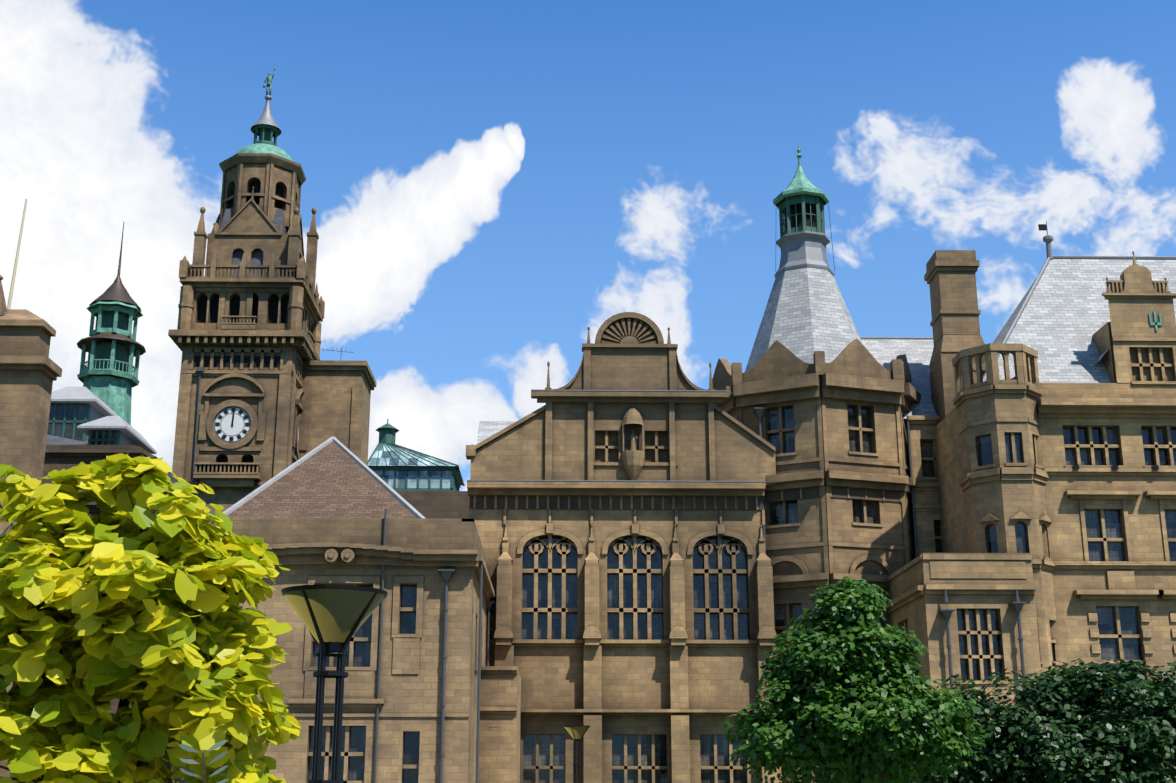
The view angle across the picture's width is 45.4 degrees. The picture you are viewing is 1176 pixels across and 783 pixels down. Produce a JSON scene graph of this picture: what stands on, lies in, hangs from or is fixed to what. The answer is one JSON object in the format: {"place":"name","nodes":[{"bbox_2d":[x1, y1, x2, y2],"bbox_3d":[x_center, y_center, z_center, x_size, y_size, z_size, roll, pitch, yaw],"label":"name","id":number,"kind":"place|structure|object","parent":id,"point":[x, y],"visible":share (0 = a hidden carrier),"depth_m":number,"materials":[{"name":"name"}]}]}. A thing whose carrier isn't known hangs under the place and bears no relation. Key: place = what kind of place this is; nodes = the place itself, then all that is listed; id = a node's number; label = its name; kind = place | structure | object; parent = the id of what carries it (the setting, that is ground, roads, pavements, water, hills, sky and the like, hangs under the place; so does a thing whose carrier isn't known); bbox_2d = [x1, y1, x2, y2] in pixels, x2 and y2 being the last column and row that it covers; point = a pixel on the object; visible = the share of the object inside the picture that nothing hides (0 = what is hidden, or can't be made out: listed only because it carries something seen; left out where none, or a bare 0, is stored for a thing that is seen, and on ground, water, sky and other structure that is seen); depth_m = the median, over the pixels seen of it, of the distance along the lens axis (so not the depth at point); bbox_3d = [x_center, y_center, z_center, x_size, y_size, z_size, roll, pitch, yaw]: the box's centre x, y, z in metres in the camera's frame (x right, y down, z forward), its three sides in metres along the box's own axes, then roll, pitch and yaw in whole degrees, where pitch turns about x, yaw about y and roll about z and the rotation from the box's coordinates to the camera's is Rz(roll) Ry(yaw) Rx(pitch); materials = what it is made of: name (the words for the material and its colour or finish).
{"place":"outdoors","nodes":[
{"label":"outdoors","id":0,"kind":"place"},
{"bbox_2d":[0,453,300,782],"bbox_3d":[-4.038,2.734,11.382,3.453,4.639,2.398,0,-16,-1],"label":"tree","id":1,"kind":"object","parent":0,"point":[127,597],"visible":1,"depth_m":11.11,"materials":[{"name":"yellow plant"}]},
{"bbox_2d":[178,740,230,782],"bbox_3d":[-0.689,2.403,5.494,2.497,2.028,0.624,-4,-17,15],"label":"plant","id":2,"kind":"object","parent":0,"point":[191,761],"visible":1,"depth_m":5.77,"materials":[{"name":"green plant"}]},
{"bbox_2d":[281,584,387,782],"bbox_3d":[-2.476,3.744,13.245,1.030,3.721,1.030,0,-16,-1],"label":"lamp post","id":3,"kind":"object","parent":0,"point":[333,618],"visible":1,"depth_m":13.41,"materials":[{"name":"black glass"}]},
{"bbox_2d":[564,725,589,782],"bbox_3d":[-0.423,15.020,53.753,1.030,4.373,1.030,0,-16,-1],"label":"lamp post","id":4,"kind":"object","parent":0,"point":[577,732],"visible":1,"depth_m":54.00,"materials":[{"name":"black metal"}]},
{"bbox_2d":[0,60,1175,782],"bbox_3d":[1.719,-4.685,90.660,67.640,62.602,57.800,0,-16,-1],"label":"town hall","id":5,"kind":"structure","parent":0,"point":[632,546],"depth_m":69.69,"materials":[{"name":"stone"}]},
{"bbox_2d":[0,0,1175,490],"label":"sky","id":6,"kind":"structure","parent":0,"point":[490,184],"materials":[{"name":"blue"}]},
{"bbox_2d":[724,576,985,782],"bbox_3d":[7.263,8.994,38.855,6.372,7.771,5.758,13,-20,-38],"label":"lime tree","id":7,"kind":"object","parent":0,"point":[835,705],"visible":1,"depth_m":37.91,"materials":[{"name":"green plant"}]},
{"bbox_2d":[899,658,1175,782],"bbox_3d":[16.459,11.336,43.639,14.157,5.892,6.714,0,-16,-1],"label":"bush","id":8,"kind":"object","parent":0,"point":[1050,727],"visible":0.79,"depth_m":42.08,"materials":[{"name":"green plant"}]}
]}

